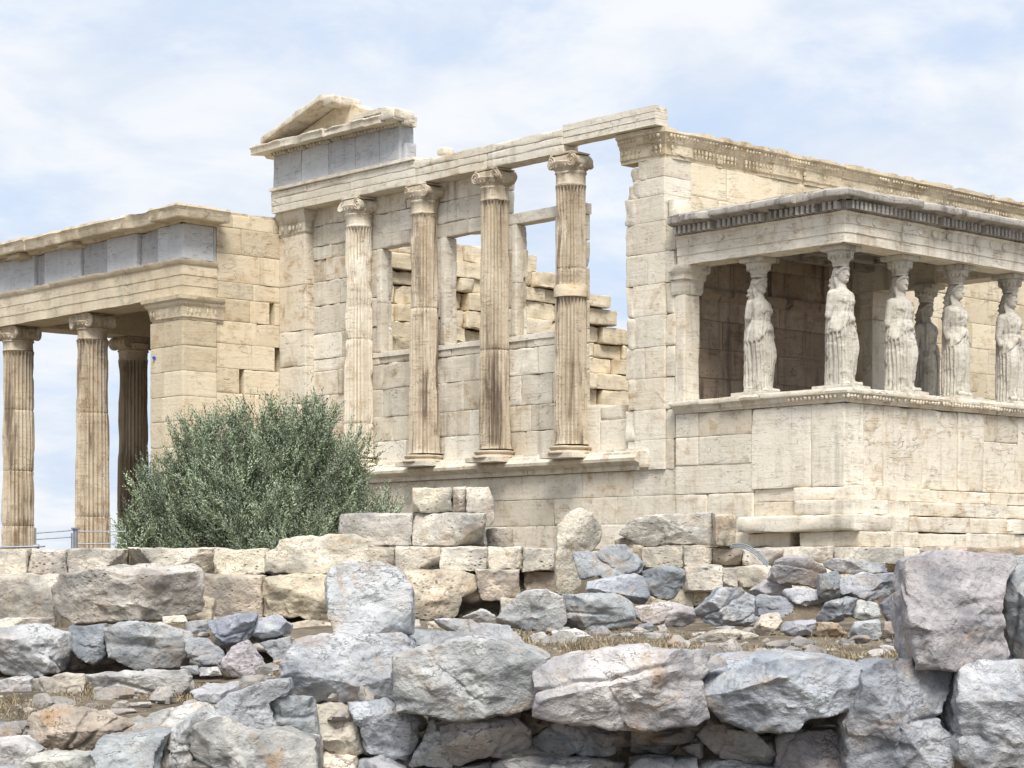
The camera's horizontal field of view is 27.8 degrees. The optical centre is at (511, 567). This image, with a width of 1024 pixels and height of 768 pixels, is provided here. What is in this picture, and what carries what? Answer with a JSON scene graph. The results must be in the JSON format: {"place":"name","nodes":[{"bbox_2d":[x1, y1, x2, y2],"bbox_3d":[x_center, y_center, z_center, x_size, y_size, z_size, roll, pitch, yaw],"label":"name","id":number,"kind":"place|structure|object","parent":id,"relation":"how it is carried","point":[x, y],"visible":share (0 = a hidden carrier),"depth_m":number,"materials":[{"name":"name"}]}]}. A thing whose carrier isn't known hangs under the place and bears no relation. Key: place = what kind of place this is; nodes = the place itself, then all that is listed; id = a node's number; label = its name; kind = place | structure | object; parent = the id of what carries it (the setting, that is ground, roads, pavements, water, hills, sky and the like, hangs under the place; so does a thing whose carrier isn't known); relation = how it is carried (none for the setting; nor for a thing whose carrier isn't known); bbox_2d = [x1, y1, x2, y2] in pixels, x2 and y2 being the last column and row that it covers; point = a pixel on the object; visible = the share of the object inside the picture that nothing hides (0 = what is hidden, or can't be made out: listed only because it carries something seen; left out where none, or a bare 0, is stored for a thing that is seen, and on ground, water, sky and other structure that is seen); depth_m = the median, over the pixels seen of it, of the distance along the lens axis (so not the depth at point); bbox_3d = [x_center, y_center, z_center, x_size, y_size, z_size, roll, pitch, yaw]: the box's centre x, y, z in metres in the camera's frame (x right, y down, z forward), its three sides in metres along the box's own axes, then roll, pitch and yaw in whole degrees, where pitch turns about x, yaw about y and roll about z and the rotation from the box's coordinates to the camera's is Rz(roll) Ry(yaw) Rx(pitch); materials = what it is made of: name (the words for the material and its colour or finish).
{"place":"outdoors","nodes":[
{"label":"outdoors","id":0,"kind":"place"},
{"bbox_2d":[67,547,129,572],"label":"stone block","id":1,"kind":"structure","parent":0,"point":[81,559],"depth_m":22.36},
{"bbox_2d":[128,547,216,573],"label":"stone block","id":2,"kind":"structure","parent":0,"point":[202,557],"depth_m":22.39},
{"bbox_2d":[0,558,1012,767],"bbox_3d":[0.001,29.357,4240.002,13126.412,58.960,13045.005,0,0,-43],"label":"ground","id":3,"kind":"structure","parent":0,"point":[473,602],"depth_m":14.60,"materials":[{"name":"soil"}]},
{"bbox_2d":[0,675,33,691],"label":"stone","id":4,"kind":"object","parent":3,"relation":"on","point":[17,683],"visible":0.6,"depth_m":13.34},
{"bbox_2d":[0,735,44,765],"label":"boulder","id":5,"kind":"object","parent":3,"relation":"on","point":[16,750],"visible":0.78,"depth_m":10.63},
{"bbox_2d":[0,573,62,627],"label":"stone block","id":6,"kind":"structure","parent":3,"relation":"on","point":[25,595],"depth_m":21.98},
{"bbox_2d":[0,548,37,573],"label":"stone block","id":7,"kind":"structure","parent":6,"relation":"on","point":[13,561],"depth_m":22.33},
{"bbox_2d":[28,549,67,573],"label":"stone block","id":8,"kind":"structure","parent":6,"relation":"on","point":[43,561],"depth_m":22.36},
{"bbox_2d":[0,623,74,677],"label":"boulder","id":9,"kind":"object","parent":3,"relation":"on","point":[34,650],"visible":0.98,"depth_m":14.14,"materials":[{"name":"stone"}]},
{"bbox_2d":[18,749,90,767],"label":"boulder","id":10,"kind":"object","parent":3,"relation":"on","point":[56,758],"visible":0.94,"depth_m":10.41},
{"bbox_2d":[32,672,87,692],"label":"stone","id":11,"kind":"object","parent":3,"relation":"on","point":[67,681],"visible":0.66,"depth_m":13.32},
{"bbox_2d":[24,703,134,750],"bbox_3d":[-2.352,0.873,11.185,0.638,0.280,0.364,0,0,14],"label":"boulder","id":12,"kind":"object","parent":3,"relation":"on","point":[64,726],"visible":0.77,"depth_m":11.06,"materials":[{"name":"stone"}]},
{"bbox_2d":[68,623,107,665],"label":"boulder","id":13,"kind":"object","parent":3,"relation":"on","point":[89,644],"visible":0.87,"depth_m":14.32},
{"bbox_2d":[51,563,205,625],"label":"stone block","id":14,"kind":"structure","parent":3,"relation":"on","point":[145,592],"depth_m":20.76,"materials":[{"name":"stone"}]},
{"bbox_2d":[90,728,171,767],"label":"boulder","id":15,"kind":"object","parent":3,"relation":"on","point":[139,749],"visible":0.99,"depth_m":10.51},
{"bbox_2d":[86,669,192,697],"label":"boulder","id":16,"kind":"object","parent":3,"relation":"on","point":[152,680],"visible":0.8,"depth_m":13.11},
{"bbox_2d":[0,202,280,557],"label":"columned porch","id":17,"kind":"object","parent":3,"relation":"on","point":[187,295],"visible":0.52,"depth_m":45.38,"materials":[{"name":"stone"}]},
{"bbox_2d":[161,705,220,767],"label":"boulder","id":18,"kind":"object","parent":3,"relation":"on","point":[177,752],"visible":0.69,"depth_m":10.58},
{"bbox_2d":[190,681,239,703],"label":"boulder","id":19,"kind":"object","parent":3,"relation":"on","point":[213,693],"visible":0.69,"depth_m":11.70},
{"bbox_2d":[203,573,267,618],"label":"stone block","id":20,"kind":"structure","parent":3,"relation":"on","point":[232,594],"depth_m":21.98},
{"bbox_2d":[213,547,269,574],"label":"stone block","id":21,"kind":"structure","parent":20,"relation":"on","point":[240,561],"depth_m":22.36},
{"bbox_2d":[221,640,265,678],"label":"boulder","id":22,"kind":"object","parent":3,"relation":"on","point":[241,659],"visible":0.87,"depth_m":14.06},
{"bbox_2d":[190,715,323,767],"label":"boulder","id":23,"kind":"object","parent":3,"relation":"on","point":[227,741],"visible":0.96,"depth_m":10.58,"materials":[{"name":"stone"}]},
{"bbox_2d":[214,677,293,729],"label":"boulder","id":24,"kind":"object","parent":23,"relation":"on","point":[248,706],"visible":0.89,"depth_m":10.79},
{"bbox_2d":[107,386,408,553],"bbox_3d":[-4.509,-1.384,37.197,4.610,3.888,3.969,0,0,-43],"label":"olive tree","id":25,"kind":"object","parent":3,"relation":"on","point":[234,481],"visible":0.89,"depth_m":36.90,"materials":[{"name":"green plant"}]},
{"bbox_2d":[260,636,291,660],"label":"stone","id":26,"kind":"object","parent":3,"relation":"on","point":[276,649],"visible":0.86,"depth_m":14.36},
{"bbox_2d":[262,572,327,619],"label":"stone block","id":27,"kind":"structure","parent":3,"relation":"on","point":[296,594],"depth_m":22.00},
{"bbox_3d":[-2.320,0.073,22.533,0.412,0.078,0.419,0,0,-43],"label":"stone block","id":28,"kind":"object","parent":27,"relation":"on","visible":0},
{"bbox_2d":[265,534,369,573],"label":"stone block","id":29,"kind":"structure","parent":28,"relation":"on","point":[312,554],"depth_m":22.32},
{"bbox_2d":[323,749,358,767],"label":"boulder","id":30,"kind":"object","parent":3,"relation":"on","point":[334,760],"visible":0.58,"depth_m":11.05,"materials":[{"name":"stone"}]},
{"bbox_2d":[317,701,363,755],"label":"boulder","id":31,"kind":"object","parent":30,"relation":"on","point":[347,738],"visible":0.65,"depth_m":11.08,"materials":[{"name":"stone"}]},
{"bbox_2d":[394,546,440,570],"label":"stone block","id":32,"kind":"structure","parent":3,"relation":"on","point":[414,557],"depth_m":22.36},
{"bbox_2d":[338,512,413,546],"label":"stone block","id":33,"kind":"structure","parent":32,"relation":"on","point":[385,529],"depth_m":22.74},
{"bbox_2d":[403,569,476,620],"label":"stone block","id":34,"kind":"structure","parent":3,"relation":"on","point":[440,593],"depth_m":22.03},
{"bbox_2d":[410,628,476,646],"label":"boulder","id":35,"kind":"object","parent":3,"relation":"on","point":[419,637],"visible":0.51,"depth_m":11.88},
{"bbox_2d":[424,760,493,767],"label":"boulder","id":36,"kind":"object","parent":3,"relation":"on","point":[481,764],"visible":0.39,"depth_m":11.16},
{"bbox_2d":[439,714,531,766],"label":"boulder","id":37,"kind":"object","parent":36,"relation":"on","point":[493,737],"visible":0.77,"depth_m":10.93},
{"bbox_2d":[390,635,550,723],"bbox_3d":[-0.214,0.582,10.959,0.907,0.466,0.642,0,0,-11],"label":"boulder","id":38,"kind":"object","parent":37,"relation":"on","point":[468,679],"visible":0.95,"depth_m":10.69,"materials":[{"name":"stone"}]},
{"bbox_2d":[439,546,487,571],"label":"stone block","id":39,"kind":"structure","parent":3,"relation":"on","point":[469,558],"depth_m":22.38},
{"bbox_2d":[411,512,486,546],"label":"stone block","id":40,"kind":"structure","parent":39,"relation":"on","point":[450,529],"depth_m":22.73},
{"bbox_2d":[412,487,452,512],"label":"stone block","id":41,"kind":"structure","parent":40,"relation":"on","point":[430,500],"depth_m":22.87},
{"bbox_2d":[466,487,493,525],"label":"stone block","id":42,"kind":"structure","parent":40,"relation":"on","point":[479,499],"depth_m":22.98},
{"bbox_2d":[434,618,524,642],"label":"boulder","id":43,"kind":"object","parent":3,"relation":"on","point":[482,629],"visible":0.71,"depth_m":14.14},
{"bbox_2d":[0,626,965,767],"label":"rubble","id":44,"kind":"object","parent":3,"relation":"on","point":[660,742],"visible":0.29,"depth_m":12.11,"materials":[{"name":"stone"}]},
{"bbox_2d":[102,620,193,669],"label":"boulder","id":45,"kind":"object","parent":44,"relation":"on","point":[137,645],"visible":0.98,"depth_m":14.22,"materials":[{"name":"stone"}]},
{"bbox_2d":[126,701,213,731],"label":"boulder","id":46,"kind":"object","parent":44,"relation":"on","point":[171,717],"visible":0.66,"depth_m":11.40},
{"bbox_2d":[184,637,224,664],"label":"boulder","id":47,"kind":"object","parent":44,"relation":"on","point":[205,651],"visible":0.98,"depth_m":14.24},
{"bbox_2d":[208,612,258,644],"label":"boulder","id":48,"kind":"object","parent":44,"relation":"on","point":[234,629],"visible":0.89,"depth_m":14.39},
{"bbox_2d":[252,614,292,638],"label":"boulder","id":49,"kind":"object","parent":44,"relation":"on","point":[275,625],"visible":1,"depth_m":14.44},
{"bbox_2d":[270,693,320,734],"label":"boulder","id":50,"kind":"object","parent":44,"relation":"on","point":[300,712],"visible":0.87,"depth_m":10.91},
{"bbox_2d":[358,754,407,767],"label":"stone","id":51,"kind":"object","parent":44,"relation":"on","point":[379,761],"visible":0.9,"depth_m":10.98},
{"bbox_2d":[348,697,419,760],"bbox_3d":[-0.700,0.869,11.159,0.442,0.351,0.381,0,0,19],"label":"boulder","id":52,"kind":"object","parent":44,"relation":"on","point":[387,730],"visible":0.9,"depth_m":11.02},
{"bbox_2d":[279,632,415,703],"bbox_3d":[-0.883,0.543,11.285,0.780,0.404,0.430,0,0,-8],"label":"boulder","id":53,"kind":"object","parent":52,"relation":"on","point":[320,667],"visible":0.84,"depth_m":11.14,"materials":[{"name":"stone"}]},
{"bbox_2d":[324,561,415,637],"bbox_3d":[-0.783,0.196,11.409,0.498,0.474,0.450,0,0,0],"label":"boulder","id":54,"kind":"object","parent":53,"relation":"on","point":[365,597],"visible":0.93,"depth_m":11.29,"materials":[{"name":"stone"}]},
{"bbox_2d":[409,717,452,767],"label":"stone","id":55,"kind":"object","parent":44,"relation":"on","point":[430,750],"visible":0.86,"depth_m":11.02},
{"bbox_2d":[532,722,615,757],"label":"boulder","id":56,"kind":"object","parent":44,"relation":"on","point":[582,741],"visible":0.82,"depth_m":11.11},
{"bbox_2d":[531,643,727,732],"bbox_3d":[0.604,0.639,11.001,1.040,0.488,0.812,0,0,-3],"label":"boulder","id":57,"kind":"object","parent":44,"relation":"on","point":[642,687],"visible":0.96,"depth_m":10.67,"materials":[{"name":"stone"}]},
{"bbox_2d":[695,725,773,765],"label":"boulder","id":58,"kind":"object","parent":44,"relation":"on","point":[740,745],"visible":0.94,"depth_m":11.04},
{"bbox_2d":[702,648,863,733],"bbox_3d":[1.411,0.658,10.988,0.918,0.441,0.793,0,0,-3],"label":"boulder","id":59,"kind":"object","parent":44,"relation":"on","point":[778,691],"visible":0.88,"depth_m":10.70,"materials":[{"name":"stone"}]},
{"bbox_2d":[837,657,955,767],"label":"boulder","id":60,"kind":"object","parent":44,"relation":"on","point":[888,719],"visible":0.9,"depth_m":10.70,"materials":[{"name":"stone"}]},
{"bbox_2d":[487,546,521,569],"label":"stone block","id":61,"kind":"structure","parent":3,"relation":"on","point":[507,558],"depth_m":22.38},
{"bbox_2d":[486,528,513,547],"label":"stone block","id":62,"kind":"structure","parent":61,"relation":"on","point":[498,537],"depth_m":23.33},
{"bbox_2d":[496,589,566,630],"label":"boulder","id":63,"kind":"object","parent":3,"relation":"on","point":[537,609],"visible":0.92,"depth_m":16.90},
{"bbox_2d":[524,570,555,592],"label":"stone block","id":64,"kind":"structure","parent":3,"relation":"on","point":[540,579],"depth_m":22.54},
{"bbox_2d":[521,547,553,572],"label":"stone block","id":65,"kind":"structure","parent":64,"relation":"on","point":[537,559],"depth_m":22.39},
{"bbox_2d":[491,754,624,767],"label":"boulder","id":66,"kind":"object","parent":3,"relation":"on","point":[549,761],"visible":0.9,"depth_m":10.97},
{"bbox_2d":[553,507,601,594],"bbox_3d":[0.676,-0.179,21.436,0.541,0.907,0.370,0,0,-13],"label":"stone block","id":67,"kind":"object","parent":3,"relation":"on","point":[579,529],"depth_m":21.29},
{"bbox_2d":[561,592,637,629],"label":"boulder","id":68,"kind":"object","parent":3,"relation":"on","point":[609,611],"visible":0.9,"depth_m":17.04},
{"bbox_2d":[586,573,649,603],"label":"boulder","id":69,"kind":"object","parent":3,"relation":"on","point":[633,588],"visible":0.85,"depth_m":18.21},
{"bbox_2d":[572,544,643,579],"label":"boulder","id":70,"kind":"object","parent":69,"relation":"on","point":[614,560],"visible":0.94,"depth_m":18.53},
{"bbox_2d":[249,94,1023,558],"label":"ancient temple","id":71,"kind":"structure","parent":3,"relation":"on","point":[537,404],"depth_m":40.83,"materials":[{"name":"stone"}]},
{"bbox_2d":[641,546,682,567],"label":"stone block","id":72,"kind":"structure","parent":3,"relation":"on","point":[652,557],"depth_m":22.39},
{"bbox_2d":[619,512,712,546],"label":"stone block","id":73,"kind":"structure","parent":72,"relation":"on","point":[656,530],"depth_m":22.49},
{"bbox_2d":[640,565,686,600],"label":"boulder","id":74,"kind":"object","parent":3,"relation":"on","point":[665,582],"visible":0.84,"depth_m":18.49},
{"bbox_2d":[628,752,698,767],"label":"boulder","id":75,"kind":"object","parent":3,"relation":"on","point":[651,760],"visible":1,"depth_m":10.99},
{"bbox_2d":[635,601,695,626],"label":"boulder","id":76,"kind":"object","parent":3,"relation":"on","point":[670,613],"visible":0.94,"depth_m":17.34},
{"bbox_2d":[639,589,692,606],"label":"stone block","id":77,"kind":"structure","parent":3,"relation":"on","point":[684,598],"depth_m":22.20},
{"bbox_2d":[682,564,722,591],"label":"stone block","id":78,"kind":"structure","parent":77,"relation":"on","point":[704,577],"depth_m":22.09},
{"bbox_2d":[682,546,711,565],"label":"stone block","id":79,"kind":"structure","parent":78,"relation":"on","point":[691,556],"depth_m":22.40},
{"bbox_2d":[693,588,751,605],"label":"stone block","id":80,"kind":"structure","parent":3,"relation":"on","point":[699,597],"depth_m":22.23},
{"bbox_2d":[736,564,770,587],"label":"stone block","id":81,"kind":"structure","parent":80,"relation":"on","point":[751,576],"depth_m":22.09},
{"bbox_2d":[710,546,742,565],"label":"stone block","id":82,"kind":"structure","parent":81,"relation":"on","point":[725,556],"depth_m":22.42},
{"bbox_2d":[711,513,736,546],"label":"stone block","id":83,"kind":"structure","parent":82,"relation":"on","point":[724,530],"depth_m":22.28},
{"bbox_2d":[741,547,783,565],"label":"stone block","id":84,"kind":"structure","parent":81,"relation":"on","point":[771,555],"depth_m":22.42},
{"bbox_2d":[689,629,758,642],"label":"boulder","id":85,"kind":"object","parent":3,"relation":"on","point":[721,635],"visible":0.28,"depth_m":14.85,"materials":[{"name":"stone"}]},
{"bbox_2d":[694,587,758,626],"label":"boulder","id":86,"kind":"object","parent":3,"relation":"on","point":[724,606],"visible":0.92,"depth_m":17.51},
{"bbox_2d":[697,759,773,767],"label":"boulder","id":87,"kind":"object","parent":3,"relation":"on","point":[720,763],"visible":0.9,"depth_m":11.09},
{"bbox_2d":[753,612,781,635],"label":"stone","id":88,"kind":"object","parent":3,"relation":"on","point":[767,623],"visible":0.95,"depth_m":15.54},
{"bbox_2d":[754,594,793,617],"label":"boulder","id":89,"kind":"object","parent":3,"relation":"on","point":[783,606],"visible":0.88,"depth_m":17.25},
{"bbox_2d":[782,586,823,606],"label":"boulder","id":90,"kind":"object","parent":89,"relation":"on","point":[802,596],"visible":0.98,"depth_m":17.22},
{"bbox_2d":[766,555,826,588],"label":"boulder","id":91,"kind":"object","parent":3,"relation":"on","point":[795,570],"visible":0.94,"depth_m":17.93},
{"bbox_2d":[780,619,815,636],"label":"stone","id":92,"kind":"object","parent":3,"relation":"on","point":[800,627],"visible":0.99,"depth_m":15.33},
{"bbox_2d":[772,725,841,767],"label":"boulder","id":93,"kind":"object","parent":3,"relation":"on","point":[813,746],"visible":0.85,"depth_m":10.98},
{"bbox_2d":[816,571,840,601],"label":"boulder","id":94,"kind":"object","parent":3,"relation":"on","point":[828,586],"visible":0.95,"depth_m":17.13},
{"bbox_2d":[770,562,895,590],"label":"stone block","id":95,"kind":"structure","parent":3,"relation":"on","point":[890,567],"depth_m":22.42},
{"bbox_2d":[782,546,834,560],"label":"stone block","id":96,"kind":"structure","parent":95,"relation":"on","point":[825,553],"depth_m":22.46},
{"bbox_2d":[833,546,903,563],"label":"stone block","id":97,"kind":"structure","parent":95,"relation":"on","point":[891,555],"depth_m":22.41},
{"bbox_2d":[816,596,857,622],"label":"boulder","id":98,"kind":"object","parent":3,"relation":"on","point":[838,610],"visible":0.97,"depth_m":16.33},
{"bbox_2d":[667,187,1023,556],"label":"statue porch","id":99,"kind":"object","parent":3,"relation":"on","point":[805,465],"visible":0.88,"depth_m":35.61,"materials":[{"name":"stone"}]},
{"bbox_2d":[731,256,779,396],"bbox_3d":[4.275,-4.150,35.738,0.737,2.402,0.686,0,0,-43],"label":"caryatid statue","id":100,"kind":"object","parent":99,"relation":"on","point":[760,355],"visible":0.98,"depth_m":35.56,"materials":[{"name":"stone"}]},
{"bbox_2d":[812,244,870,388],"bbox_3d":[5.484,-4.150,34.431,0.737,2.402,0.686,0,0,-43],"label":"caryatid statue","id":101,"kind":"object","parent":99,"relation":"on","point":[841,347],"visible":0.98,"depth_m":34.26,"materials":[{"name":"stone"}]},
{"bbox_2d":[880,254,928,394],"bbox_3d":[6.680,-4.150,35.538,0.737,2.402,0.686,0,0,-43],"label":"caryatid statue","id":102,"kind":"object","parent":99,"relation":"on","point":[901,351],"visible":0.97,"depth_m":35.37,"materials":[{"name":"stone"}]},
{"bbox_2d":[908,283,944,395],"bbox_3d":[7.854,-4.150,39.144,0.737,2.402,0.686,0,0,-43],"label":"caryatid statue","id":103,"kind":"object","parent":99,"relation":"on","point":[927,378],"visible":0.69,"depth_m":38.96,"materials":[{"name":"stone"}]},
{"bbox_2d":[936,264,983,400],"bbox_3d":[7.877,-4.150,36.645,0.737,2.402,0.686,0,0,-43],"label":"caryatid statue","id":104,"kind":"object","parent":99,"relation":"on","point":[955,365],"visible":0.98,"depth_m":36.47,"materials":[{"name":"stone"}]},
{"bbox_2d":[991,273,1023,403],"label":"caryatid statue","id":105,"kind":"object","parent":99,"relation":"on","point":[1009,376],"visible":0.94,"depth_m":37.61,"materials":[{"name":"stone"}]},
{"bbox_2d":[822,558,886,574],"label":"boulder","id":106,"kind":"object","parent":3,"relation":"on","point":[846,566],"visible":0.98,"depth_m":18.54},
{"bbox_2d":[848,619,881,640],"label":"stone","id":107,"kind":"object","parent":3,"relation":"on","point":[871,629],"visible":0.83,"depth_m":15.25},
{"bbox_2d":[849,600,881,620],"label":"boulder","id":108,"kind":"object","parent":3,"relation":"on","point":[865,610],"visible":0.93,"depth_m":16.44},
{"bbox_2d":[839,572,894,600],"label":"boulder","id":109,"kind":"object","parent":108,"relation":"on","point":[865,586],"visible":0.91,"depth_m":16.85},
{"bbox_2d":[940,657,1023,767],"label":"boulder","id":110,"kind":"object","parent":3,"relation":"on","point":[982,717],"visible":0.94,"depth_m":10.62,"materials":[{"name":"stone"}]},
{"bbox_2d":[889,549,1016,671],"bbox_3d":[2.299,0.220,10.940,0.735,0.640,0.598,0,0,-19],"label":"boulder","id":111,"kind":"object","parent":110,"relation":"on","point":[946,608],"visible":0.93,"depth_m":10.70,"materials":[{"name":"stone"}]},
{"bbox_2d":[1002,562,1023,658],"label":"boulder","id":112,"kind":"object","parent":110,"relation":"on","point":[1013,608],"visible":0.73,"depth_m":10.97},
{"bbox_2d":[499,597,513,613],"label":"stone block","id":113,"kind":"structure","parent":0,"point":[504,601],"depth_m":22.09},
{"bbox_2d":[475,569,519,600],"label":"stone block","id":114,"kind":"structure","parent":113,"relation":"on","point":[495,584],"depth_m":22.12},
{"bbox_2d":[0,0,1023,549],"label":"sky","id":115,"kind":"structure","parent":0,"point":[109,108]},
{"bbox_2d":[919,545,1023,555],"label":"stone block","id":116,"kind":"structure","parent":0,"point":[1015,551],"depth_m":22.45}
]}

